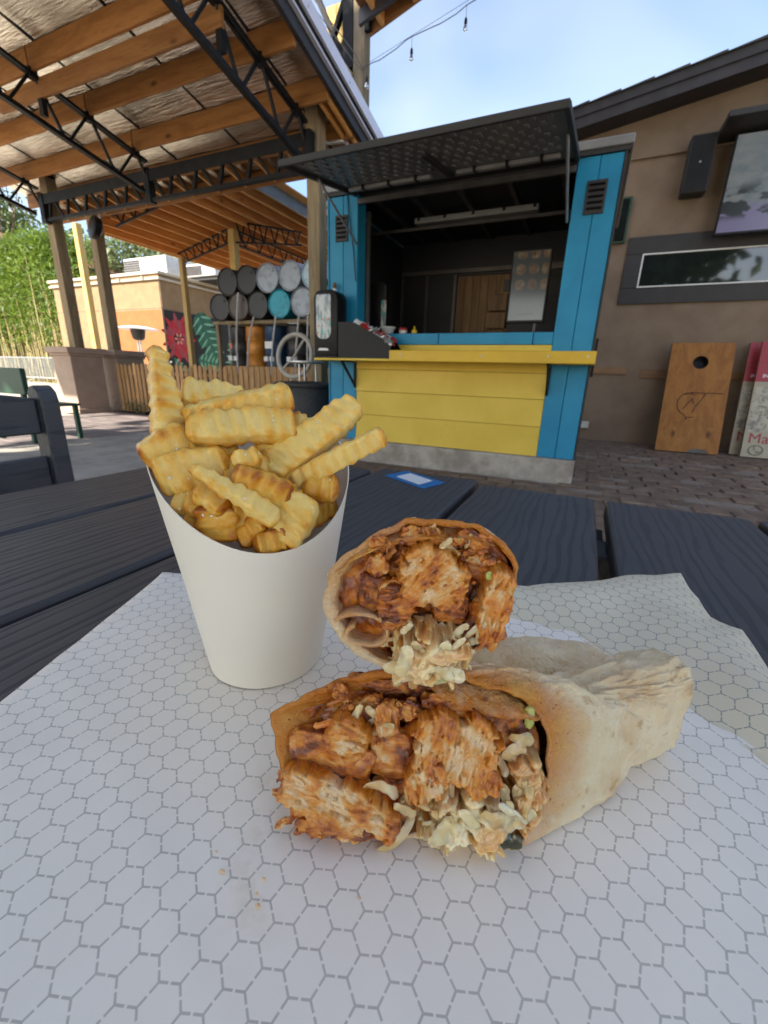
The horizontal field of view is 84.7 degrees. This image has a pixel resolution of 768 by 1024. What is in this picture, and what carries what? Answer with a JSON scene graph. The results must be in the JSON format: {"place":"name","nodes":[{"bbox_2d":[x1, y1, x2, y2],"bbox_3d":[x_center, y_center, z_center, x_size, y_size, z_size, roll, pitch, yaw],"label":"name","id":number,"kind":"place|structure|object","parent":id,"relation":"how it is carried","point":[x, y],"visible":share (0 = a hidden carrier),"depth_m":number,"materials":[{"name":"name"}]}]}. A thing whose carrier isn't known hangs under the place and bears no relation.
{"place":"outdoors","nodes":[
{"label":"outdoors","id":0,"kind":"place"},
{"bbox_2d":[0,412,149,480],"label":"patio","id":1,"kind":"structure","parent":0,"point":[107,443],"depth_m":5.39,"materials":[{"name":"concrete"}]},
{"bbox_2d":[0,385,74,494],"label":"patio chair","id":2,"kind":"object","parent":1,"relation":"on","point":[37,411],"visible":0.24,"depth_m":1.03,"materials":[{"name":"plastic"}]},
{"bbox_2d":[0,367,83,442],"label":"green chair","id":3,"kind":"object","parent":1,"relation":"on","point":[13,380],"visible":0.54,"depth_m":5.21,"materials":[{"name":"paint"}]},
{"bbox_2d":[0,0,383,381],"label":"pavilion","id":4,"kind":"structure","parent":1,"relation":"on","point":[118,106],"depth_m":5.66,"materials":[{"name":"black paint"}]},
{"bbox_2d":[88,197,102,239],"bbox_3d":[-5.872,-5.949,8.515,0.430,0.763,0.257,10,19,23],"label":"hanging speaker","id":5,"kind":"object","parent":4,"relation":"hanging from","point":[95,228],"visible":0.97,"depth_m":8.48},
{"bbox_2d":[276,332,313,380],"bbox_3d":[-1.343,-1.913,6.401,0.666,1.533,0.165,10,19,23],"label":"wheel sculpture","id":6,"kind":"object","parent":1,"relation":"on","point":[304,337],"visible":0.92,"depth_m":6.25,"materials":[{"name":"paint"}]},
{"bbox_2d":[47,270,278,384],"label":"mural building","id":7,"kind":"structure","parent":0,"point":[152,299],"depth_m":16.38,"materials":[{"name":"pink paint"}]},
{"bbox_2d":[123,255,193,275],"bbox_3d":[-9.130,-9.796,17.244,2.400,0.796,1.525,10,19,23],"label":"air handler","id":8,"kind":"object","parent":7,"relation":"on","point":[166,263],"visible":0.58,"depth_m":16.47,"materials":[{"name":"grey metal"}]},
{"bbox_2d":[186,264,219,285],"bbox_3d":[-6.841,-9.488,16.923,1.600,0.546,1.525,10,19,23],"label":"air handler","id":9,"kind":"object","parent":7,"relation":"on","point":[202,273],"visible":0.57,"depth_m":16.30,"materials":[{"name":"grey metal"}]},
{"bbox_2d":[273,360,328,417],"bbox_3d":[-1.067,-1.515,5.871,0.900,1.112,0.900,10,19,23],"label":"trash can","id":10,"kind":"object","parent":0,"point":[311,399],"visible":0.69,"depth_m":5.48,"materials":[{"name":"plastic"}]},
{"bbox_2d":[0,381,603,440],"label":"ground","id":11,"kind":"structure","parent":0,"point":[54,386],"depth_m":14.71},
{"bbox_2d":[0,289,13,367],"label":"bamboo clump","id":12,"kind":"object","parent":11,"relation":"on","point":[1,353],"visible":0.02,"depth_m":27.53,"materials":[{"name":"green plant"}]},
{"bbox_2d":[0,238,32,380],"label":"bamboo clump","id":13,"kind":"object","parent":11,"relation":"on","point":[3,335],"visible":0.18,"depth_m":26.54,"materials":[{"name":"green plant"}]},
{"bbox_2d":[0,235,45,380],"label":"bamboo clump","id":14,"kind":"object","parent":11,"relation":"on","point":[15,322],"visible":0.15,"depth_m":25.54,"materials":[{"name":"green plant"}]},
{"bbox_2d":[0,188,46,234],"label":"tree","id":15,"kind":"object","parent":11,"relation":"on","point":[8,220],"visible":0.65,"depth_m":42.74,"materials":[{"name":"green plant"}]},
{"bbox_2d":[0,228,54,381],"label":"bamboo clump","id":16,"kind":"object","parent":11,"relation":"on","point":[38,348],"visible":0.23,"depth_m":24.41,"materials":[{"name":"green plant"}]},
{"bbox_2d":[0,356,55,381],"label":"crowd barrier","id":17,"kind":"object","parent":11,"relation":"on","point":[15,365],"visible":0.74,"depth_m":24.65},
{"bbox_2d":[0,224,91,382],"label":"bamboo clump","id":18,"kind":"object","parent":11,"relation":"on","point":[35,305],"visible":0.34,"depth_m":23.18,"materials":[{"name":"green plant"}]},
{"bbox_2d":[4,217,111,346],"bbox_3d":[-17.940,-11.387,23.678,7.186,7.996,4.176,10,19,23],"label":"bamboo clump","id":19,"kind":"object","parent":11,"relation":"on","point":[72,253],"visible":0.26,"depth_m":22.26,"materials":[{"name":"green plant"}]},
{"bbox_2d":[0,233,123,364],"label":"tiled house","id":20,"kind":"structure","parent":11,"relation":"on","point":[111,271],"depth_m":37.56,"materials":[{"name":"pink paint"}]},
{"bbox_2d":[44,346,112,413],"bbox_3d":[-6.535,-2.841,9.101,0.770,1.321,0.810,10,19,23],"label":"pedestal","id":21,"kind":"object","parent":11,"relation":"on","point":[80,375],"visible":0.98,"depth_m":8.88,"materials":[{"name":"beige paint"}]},
{"bbox_2d":[72,222,100,348],"bbox_3d":[-9.007,-6.039,12.976,0.170,4.920,0.170,10,19,23],"label":"timber post","id":22,"kind":"object","parent":11,"relation":"on","point":[85,279],"visible":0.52,"depth_m":12.66,"materials":[{"name":"wood"}]},
{"bbox_2d":[82,228,164,273],"bbox_3d":[-25.434,-20.541,41.383,12.827,14.065,9.298,10,19,23],"label":"tree","id":23,"kind":"object","parent":11,"relation":"on","point":[113,253],"visible":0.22,"depth_m":38.28,"materials":[{"name":"green plant"}]},
{"bbox_2d":[102,350,149,410],"bbox_3d":[-6.153,-3.105,9.959,0.830,1.321,0.820,10,19,23],"label":"pedestal","id":24,"kind":"object","parent":11,"relation":"on","point":[111,358],"visible":0.56,"depth_m":9.65,"materials":[{"name":"beige paint"}]},
{"bbox_2d":[87,209,121,349],"bbox_3d":[-6.172,-5.039,9.300,0.200,2.755,0.200,10,19,23],"label":"timber post","id":25,"kind":"object","parent":24,"relation":"on","point":[101,264],"visible":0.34,"depth_m":9.29,"materials":[{"name":"wood"}]},
{"bbox_2d":[112,397,149,414],"bbox_3d":[-5.354,-2.320,9.206,1.594,0.388,0.380,10,19,23],"label":"weed","id":26,"kind":"object","parent":11,"relation":"on","point":[135,405],"visible":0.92,"depth_m":9.24,"materials":[{"name":"green plant"}]},
{"bbox_2d":[118,326,158,364],"bbox_3d":[-7.573,-4.630,13.192,1.200,2.195,1.200,10,19,23],"label":"patio heater","id":27,"kind":"object","parent":11,"relation":"on","point":[138,333],"visible":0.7,"depth_m":12.79,"materials":[{"name":"metal"}]},
{"bbox_2d":[136,247,196,263],"bbox_3d":[-16.683,-18.788,37.976,12.035,13.386,8.791,10,19,23],"label":"tree","id":28,"kind":"object","parent":11,"relation":"on","point":[147,253],"visible":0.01,"depth_m":35.49,"materials":[{"name":"green plant"}]},
{"bbox_2d":[86,183,327,377],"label":"pavilion","id":29,"kind":"structure","parent":11,"relation":"on","point":[256,228],"depth_m":10.14,"materials":[{"name":"brown wood"}]},
{"bbox_2d":[116,363,310,411],"bbox_3d":[-3.485,-2.394,8.412,5.452,1.063,0.053,10,19,23],"label":"picket fence","id":30,"kind":"object","parent":11,"relation":"on","point":[124,372],"visible":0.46,"depth_m":8.42,"materials":[{"name":"brown wood"}]},
{"bbox_2d":[213,319,309,381],"bbox_3d":[-2.349,-3.298,9.794,3.450,2.065,0.660,10,19,23],"label":"drum rack","id":31,"kind":"object","parent":11,"relation":"on","point":[218,324],"visible":0.33,"depth_m":9.77,"materials":[{"name":"wood"}]},
{"bbox_2d":[210,294,238,324],"bbox_3d":[-3.592,-4.788,9.996,0.601,0.584,0.896,10,19,23],"label":"oil drum","id":32,"kind":"object","parent":31,"relation":"on","point":[219,310],"visible":0.45,"depth_m":9.64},
{"bbox_2d":[228,292,255,320],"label":"oil drum","id":33,"kind":"object","parent":31,"relation":"on","point":[243,313],"visible":0.54,"depth_m":9.42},
{"bbox_2d":[217,267,242,296],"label":"oil drum","id":34,"kind":"object","parent":33,"relation":"on","point":[227,282],"visible":0.54,"depth_m":9.36,"materials":[{"name":"metal"}]},
{"bbox_2d":[236,292,238,373],"bbox_3d":[-3.285,-4.008,9.497,0.182,1.710,0.059,4,18,6],"label":"rope","id":35,"kind":"object","parent":33,"relation":"hanging from","point":[236,330],"visible":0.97,"depth_m":9.46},
{"bbox_2d":[247,291,282,319],"bbox_3d":[-2.572,-4.623,9.553,0.598,0.584,0.894,10,19,23],"label":"oil drum","id":36,"kind":"object","parent":31,"relation":"on","point":[257,303],"visible":0.52,"depth_m":9.20,"materials":[{"name":"metal"}]},
{"bbox_2d":[236,265,262,294],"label":"oil drum","id":37,"kind":"object","parent":36,"relation":"on","point":[246,280],"visible":0.52,"depth_m":9.14,"materials":[{"name":"metal"}]},
{"bbox_2d":[247,317,253,372],"bbox_3d":[-2.989,-3.718,9.440,0.287,1.214,0.056,6,18,14],"label":"rope","id":38,"kind":"object","parent":36,"relation":"hanging from","point":[249,342],"visible":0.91,"depth_m":9.41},
{"bbox_2d":[256,262,292,293],"bbox_3d":[-2.302,-5.069,9.285,0.592,0.584,0.890,10,19,23],"label":"oil drum","id":39,"kind":"object","parent":36,"relation":"on","point":[267,279],"visible":0.59,"depth_m":8.92,"materials":[{"name":"metal"}]},
{"bbox_2d":[268,289,305,319],"bbox_3d":[-2.053,-4.539,9.328,0.585,0.584,0.881,10,19,23],"label":"oil drum","id":40,"kind":"object","parent":31,"relation":"on","point":[279,303],"visible":0.55,"depth_m":8.97,"materials":[{"name":"metal"}]},
{"bbox_2d":[271,316,276,374],"bbox_3d":[-2.408,-3.618,9.188,0.209,1.213,0.053,5,18,9],"label":"rope","id":41,"kind":"object","parent":40,"relation":"hanging from","point":[273,343],"visible":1,"depth_m":9.16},
{"bbox_2d":[291,287,309,318],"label":"oil drum","id":42,"kind":"object","parent":31,"relation":"on","point":[300,300],"visible":0.39,"depth_m":8.75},
{"bbox_2d":[278,260,308,291],"bbox_3d":[-1.760,-4.986,9.049,0.593,0.584,0.891,10,19,23],"label":"oil drum","id":43,"kind":"object","parent":42,"relation":"on","point":[290,276],"visible":0.59,"depth_m":8.69,"materials":[{"name":"metal"}]},
{"bbox_2d":[294,314,299,373],"bbox_3d":[-1.846,-3.531,8.942,0.170,1.233,0.052,4,18,5],"label":"rope","id":44,"kind":"object","parent":42,"relation":"hanging from","point":[296,341],"visible":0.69,"depth_m":8.91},
{"bbox_2d":[306,314,308,375],"bbox_3d":[-1.605,-3.489,8.836,0.085,1.232,0.054,-13,23,-39],"label":"rope","id":45,"kind":"object","parent":42,"relation":"hanging from","point":[307,336],"visible":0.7,"depth_m":8.77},
{"bbox_2d":[301,260,327,287],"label":"oil drum","id":46,"kind":"object","parent":42,"relation":"on","point":[305,273],"visible":0.11,"depth_m":8.53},
{"bbox_2d":[226,366,328,389],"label":"drum platform","id":47,"kind":"structure","parent":11,"relation":"on","point":[265,368],"depth_m":9.91,"materials":[{"name":"brown wood"}]},
{"bbox_2d":[228,326,246,365],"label":"upright drum","id":48,"kind":"object","parent":47,"relation":"on","point":[242,346],"visible":0.64,"depth_m":9.99,"materials":[{"name":"metal"}]},
{"bbox_2d":[245,326,265,366],"bbox_3d":[-2.981,-3.931,10.033,0.584,0.880,0.584,10,19,23],"label":"upright drum","id":49,"kind":"object","parent":47,"relation":"on","point":[257,354],"visible":0.6,"depth_m":9.79,"materials":[{"name":"metal"}]},
{"bbox_2d":[264,325,287,366],"bbox_3d":[-2.483,-3.845,9.815,0.584,0.880,0.589,10,19,23],"label":"upright drum","id":50,"kind":"object","parent":47,"relation":"on","point":[280,334],"visible":0.5,"depth_m":9.57,"materials":[{"name":"metal"}]},
{"bbox_2d":[265,341,271,348],"bbox_3d":[-2.608,-3.784,9.538,0.230,0.150,0.007,10,19,23],"label":"paper sign","id":51,"kind":"object","parent":50,"relation":"attached to","point":[268,344],"visible":0.79,"depth_m":9.54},
{"bbox_2d":[287,325,309,367],"bbox_3d":[-1.903,-3.746,9.565,0.584,0.880,0.589,10,19,23],"label":"upright drum","id":52,"kind":"object","parent":47,"relation":"on","point":[301,353],"visible":0.46,"depth_m":9.34,"materials":[{"name":"metal"}]},
{"bbox_2d":[316,0,420,107],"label":"raised canopy","id":53,"kind":"object","parent":11,"relation":"on","point":[358,24],"visible":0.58,"depth_m":6.19,"materials":[{"name":"black paint"}]},
{"bbox_2d":[314,0,474,88],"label":"string light","id":54,"kind":"object","parent":53,"relation":"hanging from","point":[465,28],"visible":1,"depth_m":5.98,"materials":[{"name":"grey plastic"}]},
{"bbox_2d":[0,0,767,262],"label":"sky","id":55,"kind":"structure","parent":0,"point":[511,54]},
{"bbox_2d":[326,34,767,449],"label":"tan building","id":56,"kind":"structure","parent":0,"point":[677,272],"depth_m":6.24,"materials":[{"name":"paint"}]},
{"bbox_2d":[612,196,632,243],"bbox_3d":[3.301,-4.513,6.585,0.935,0.610,0.058,10,19,23],"label":"wall screen","id":57,"kind":"object","parent":56,"relation":"attached to","point":[620,233],"depth_m":6.42,"materials":[{"name":"green paint"}]},
{"bbox_2d":[617,231,767,304],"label":"window","id":58,"kind":"structure","parent":56,"relation":"in","point":[702,260],"depth_m":6.25,"materials":[{"name":"black glass"}]},
{"bbox_2d":[678,131,718,199],"bbox_3d":[4.367,-4.803,5.857,0.303,0.675,0.253,10,19,23],"label":"wall speaker","id":59,"kind":"object","parent":56,"relation":"attached to","point":[698,164],"depth_m":5.77,"materials":[{"name":"black plastic"}]},
{"bbox_2d":[712,104,767,236],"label":"wall television","id":60,"kind":"object","parent":56,"relation":"attached to","point":[743,208],"depth_m":5.58,"materials":[{"name":"black plastic"}]},
{"bbox_2d":[349,438,767,540],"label":"paver floor","id":61,"kind":"structure","parent":0,"point":[723,483],"depth_m":4.39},
{"bbox_2d":[0,467,767,701],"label":"patio table","id":62,"kind":"object","parent":61,"relation":"on","point":[80,559],"visible":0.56,"depth_m":0.51,"materials":[{"name":"wood"}]},
{"bbox_2d":[0,572,767,1023],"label":"food paper","id":63,"kind":"object","parent":62,"relation":"on","point":[138,768],"visible":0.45,"depth_m":0.16,"materials":[{"name":"paper"}]},
{"bbox_2d":[146,441,348,688],"bbox_3d":[-0.082,0.019,0.277,0.116,0.164,0.116,10,19,23],"label":"fry cup","id":64,"kind":"object","parent":63,"relation":"on","point":[261,619],"visible":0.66,"depth_m":0.24,"materials":[{"name":"paper"}]},
{"bbox_2d":[136,422,189,469],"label":"crinkle fry","id":65,"kind":"object","parent":64,"relation":"in","point":[159,441],"visible":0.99,"depth_m":0.23,"materials":[{"name":"food"}]},
{"bbox_2d":[144,345,184,433],"bbox_3d":[-0.125,-0.066,0.237,0.021,0.053,0.020,10,19,23],"label":"crinkle fry","id":66,"kind":"object","parent":64,"relation":"in","point":[165,405],"visible":0.94,"depth_m":0.23,"materials":[{"name":"food"}]},
{"bbox_2d":[170,489,197,518],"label":"crinkle fry","id":67,"kind":"object","parent":64,"relation":"in","point":[184,503],"visible":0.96,"depth_m":0.23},
{"bbox_2d":[183,513,195,526],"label":"crinkle fry","id":68,"kind":"object","parent":64,"relation":"in","point":[188,519],"visible":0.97,"depth_m":0.23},
{"bbox_2d":[151,445,229,496],"bbox_3d":[-0.106,-0.023,0.234,0.041,0.027,0.015,-2,18,-12],"label":"crinkle fry","id":69,"kind":"object","parent":64,"relation":"in","point":[174,465],"visible":0.91,"depth_m":0.23,"materials":[{"name":"food"}]},
{"bbox_2d":[180,376,243,405],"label":"crinkle fry","id":70,"kind":"object","parent":64,"relation":"in","point":[192,391],"visible":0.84,"depth_m":0.25,"materials":[{"name":"food"}]},
{"bbox_2d":[191,482,232,516],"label":"crinkle fry","id":71,"kind":"object","parent":64,"relation":"in","point":[209,501],"visible":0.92,"depth_m":0.22,"materials":[{"name":"food"}]},
{"bbox_2d":[188,441,238,454],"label":"crinkle fry","id":72,"kind":"object","parent":64,"relation":"in","point":[231,449],"visible":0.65,"depth_m":0.24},
{"bbox_2d":[192,506,240,542],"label":"crinkle fry","id":73,"kind":"object","parent":64,"relation":"in","point":[222,528],"visible":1,"depth_m":0.22,"materials":[{"name":"food"}]},
{"bbox_2d":[188,464,280,527],"bbox_3d":[-0.076,-0.008,0.217,0.045,0.033,0.013,-1,18,-8],"label":"crinkle fry","id":74,"kind":"object","parent":64,"relation":"in","point":[257,507],"visible":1,"depth_m":0.21,"materials":[{"name":"food"}]},
{"bbox_2d":[180,382,294,425],"bbox_3d":[-0.087,-0.062,0.253,0.066,0.032,0.018,-4,19,-17],"label":"crinkle fry","id":75,"kind":"object","parent":64,"relation":"in","point":[265,395],"visible":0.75,"depth_m":0.25,"materials":[{"name":"food"}]},
{"bbox_2d":[232,505,246,527],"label":"crinkle fry","id":76,"kind":"object","parent":64,"relation":"in","point":[238,510],"visible":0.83,"depth_m":0.23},
{"bbox_2d":[185,405,296,448],"bbox_3d":[-0.081,-0.049,0.241,0.061,0.024,0.022,-4,19,-17],"label":"crinkle fry","id":77,"kind":"object","parent":64,"relation":"in","point":[242,426],"visible":1,"depth_m":0.23,"materials":[{"name":"food"}]},
{"bbox_2d":[223,453,270,477],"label":"crinkle fry","id":78,"kind":"object","parent":64,"relation":"in","point":[228,472],"visible":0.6,"depth_m":0.24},
{"bbox_2d":[231,446,262,468],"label":"crinkle fry","id":79,"kind":"object","parent":64,"relation":"in","point":[253,458],"visible":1,"depth_m":0.23,"materials":[{"name":"food"}]},
{"bbox_2d":[163,352,330,518],"bbox_3d":[-0.071,-0.039,0.241,0.103,0.096,0.082,-11,22,-34],"label":"salt crystal","id":80,"kind":"object","parent":64,"relation":"in","point":[169,477],"visible":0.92,"depth_m":0.23},
{"bbox_2d":[236,516,268,548],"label":"crinkle fry","id":81,"kind":"object","parent":64,"relation":"in","point":[248,530],"visible":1,"depth_m":0.23,"materials":[{"name":"food"}]},
{"bbox_2d":[229,464,293,507],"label":"crinkle fry","id":82,"kind":"object","parent":64,"relation":"in","point":[274,488],"visible":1,"depth_m":0.22,"materials":[{"name":"food"}]},
{"bbox_2d":[255,439,284,453],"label":"crinkle fry","id":83,"kind":"object","parent":64,"relation":"in","point":[261,447],"visible":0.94,"depth_m":0.25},
{"bbox_2d":[252,528,288,552],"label":"crinkle fry","id":84,"kind":"object","parent":64,"relation":"in","point":[268,541],"visible":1,"depth_m":0.23,"materials":[{"name":"food"}]},
{"bbox_2d":[266,490,319,548],"bbox_3d":[-0.050,0.004,0.233,0.028,0.032,0.020,10,19,23],"label":"crinkle fry","id":85,"kind":"object","parent":64,"relation":"in","point":[298,519],"visible":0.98,"depth_m":0.23,"materials":[{"name":"food"}]},
{"bbox_2d":[293,483,302,492],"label":"crinkle fry","id":86,"kind":"object","parent":64,"relation":"in","point":[295,486],"visible":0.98,"depth_m":0.24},
{"bbox_2d":[294,411,308,424],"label":"crinkle fry","id":87,"kind":"object","parent":64,"relation":"in","point":[300,418],"visible":0.1,"depth_m":0.29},
{"bbox_2d":[263,394,362,477],"bbox_3d":[-0.043,-0.043,0.249,0.064,0.053,0.023,-5,19,-21],"label":"crinkle fry","id":88,"kind":"object","parent":64,"relation":"in","point":[337,419],"visible":0.97,"depth_m":0.24,"materials":[{"name":"food"}]},
{"bbox_2d":[301,474,339,503],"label":"crinkle fry","id":89,"kind":"object","parent":64,"relation":"in","point":[324,489],"visible":0.98,"depth_m":0.24,"materials":[{"name":"food"}]},
{"bbox_2d":[315,501,337,527],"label":"crinkle fry","id":90,"kind":"object","parent":64,"relation":"in","point":[328,510],"visible":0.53,"depth_m":0.26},
{"bbox_2d":[285,427,386,487],"bbox_3d":[-0.028,-0.031,0.243,0.059,0.037,0.012,0,18,-5],"label":"crinkle fry","id":91,"kind":"object","parent":64,"relation":"in","point":[335,459],"visible":0.98,"depth_m":0.24,"materials":[{"name":"food"}]},
{"bbox_2d":[215,850,359,908],"bbox_3d":[-0.041,0.145,0.160,0.062,0.001,0.014,6,18,13],"label":"fallen crumb","id":92,"kind":"object","parent":63,"relation":"on","point":[257,905],"visible":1,"depth_m":0.16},
{"bbox_2d":[270,636,693,861],"bbox_3d":[0.049,0.101,0.208,0.204,0.071,0.090,-8,20,-27],"label":"chicken wrap half","id":93,"kind":"object","parent":63,"relation":"on","point":[368,755],"visible":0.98,"depth_m":0.18,"materials":[{"name":"food"}]},
{"bbox_2d":[323,517,518,689],"bbox_3d":[0.028,0.034,0.213,0.080,0.083,0.109,10,19,23],"label":"chicken wrap half","id":94,"kind":"object","parent":93,"relation":"on","point":[413,602],"visible":1,"depth_m":0.17,"materials":[{"name":"food"}]},
{"bbox_2d":[510,573,767,763],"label":"paper liner","id":95,"kind":"object","parent":63,"relation":"on","point":[669,614],"visible":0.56,"depth_m":0.33,"materials":[{"name":"paper"}]},
{"bbox_2d":[385,471,444,488],"bbox_3d":[0.059,-0.065,0.822,0.066,0.002,0.131,-11,22,-34],"label":"table card","id":96,"kind":"object","parent":62,"relation":"on","point":[418,480],"visible":1,"depth_m":0.81,"materials":[{"name":"paper"}]},
{"bbox_2d":[339,438,575,483],"bbox_3d":[1.006,-0.880,5.631,2.865,0.282,2.315,10,19,23],"label":"kiosk pad","id":97,"kind":"object","parent":61,"relation":"on","point":[528,468],"visible":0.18,"depth_m":4.42,"materials":[{"name":"concrete"}]},
{"bbox_2d":[278,98,635,459],"bbox_3d":[0.799,-2.043,4.570,2.840,2.566,3.310,10,19,23],"label":"food kiosk","id":98,"kind":"object","parent":97,"relation":"on","point":[420,222],"visible":0.99,"depth_m":4.23,"materials":[{"name":"blue paint"}]},
{"bbox_2d":[314,289,345,357],"bbox_3d":[-0.576,-2.011,4.542,0.290,0.664,0.250,10,19,23],"label":"napkin dispenser","id":99,"kind":"object","parent":98,"relation":"on","point":[329,309],"visible":0.91,"depth_m":4.44,"materials":[{"name":"black plastic"}]},
{"bbox_2d":[333,282,336,290],"bbox_3d":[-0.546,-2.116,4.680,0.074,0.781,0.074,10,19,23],"label":"pump bottle","id":100,"kind":"object","parent":98,"relation":"on","point":[334,286],"visible":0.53,"depth_m":4.56,"materials":[{"name":"white plastic"}]},
{"bbox_2d":[338,319,400,358],"bbox_3d":[-0.143,-1.817,4.428,0.612,0.388,0.292,10,19,23],"label":"condiment organizer","id":101,"kind":"object","parent":98,"relation":"on","point":[357,338],"visible":0.9,"depth_m":4.33,"materials":[{"name":"black plastic"}]},
{"bbox_2d":[384,339,391,346],"bbox_3d":[0.032,-1.696,4.258,0.096,0.088,0.096,10,19,23],"label":"clear tub","id":102,"kind":"object","parent":101,"relation":"in","point":[388,340],"visible":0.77,"depth_m":4.21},
{"bbox_2d":[370,282,392,331],"bbox_3d":[-0.054,-2.396,5.026,0.265,0.580,0.208,10,19,23],"label":"drinks urn","id":103,"kind":"object","parent":98,"relation":"on","point":[381,300],"visible":0.56,"depth_m":4.92,"materials":[{"name":"black plastic"}]},
{"bbox_2d":[381,326,395,333],"bbox_3d":[0.044,-2.087,4.870,0.178,0.095,0.178,10,19,23],"label":"bowl","id":104,"kind":"object","parent":98,"relation":"on","point":[388,329],"visible":0.69,"depth_m":4.81,"materials":[{"name":"ceramic"}]},
{"bbox_2d":[399,328,406,332],"bbox_3d":[0.216,-2.052,4.798,0.098,0.084,0.098,10,19,23],"label":"sauce tub","id":105,"kind":"object","parent":98,"relation":"on","point":[402,330],"visible":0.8,"depth_m":4.76,"materials":[{"name":"white plastic"}]},
{"bbox_2d":[504,247,553,331],"bbox_3d":[1.402,-2.163,4.168,0.420,0.754,0.081,10,19,23],"label":"menu screen","id":106,"kind":"object","parent":98,"relation":"on","point":[526,285],"visible":0.9,"depth_m":4.11,"materials":[{"name":"black plastic"}]},
{"bbox_2d":[654,343,736,454],"bbox_3d":[4.646,-1.703,6.313,0.790,1.592,0.653,10,19,23],"label":"cornhole board","id":107,"kind":"object","parent":61,"relation":"on","point":[694,398],"visible":0.98,"depth_m":6.27,"materials":[{"name":"brown wood"}]},
{"bbox_2d":[727,342,761,454],"bbox_3d":[5.598,-1.604,6.054,0.800,1.584,0.459,10,19,23],"label":"cornhole board","id":108,"kind":"object","parent":61,"relation":"on","point":[744,398],"visible":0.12,"depth_m":6.16,"materials":[{"name":"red wood"}]},
{"bbox_2d":[738,341,767,458],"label":"cornhole board","id":109,"kind":"object","parent":61,"relation":"on","point":[754,443],"visible":1,"depth_m":5.96,"materials":[{"name":"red wood"}]}
]}

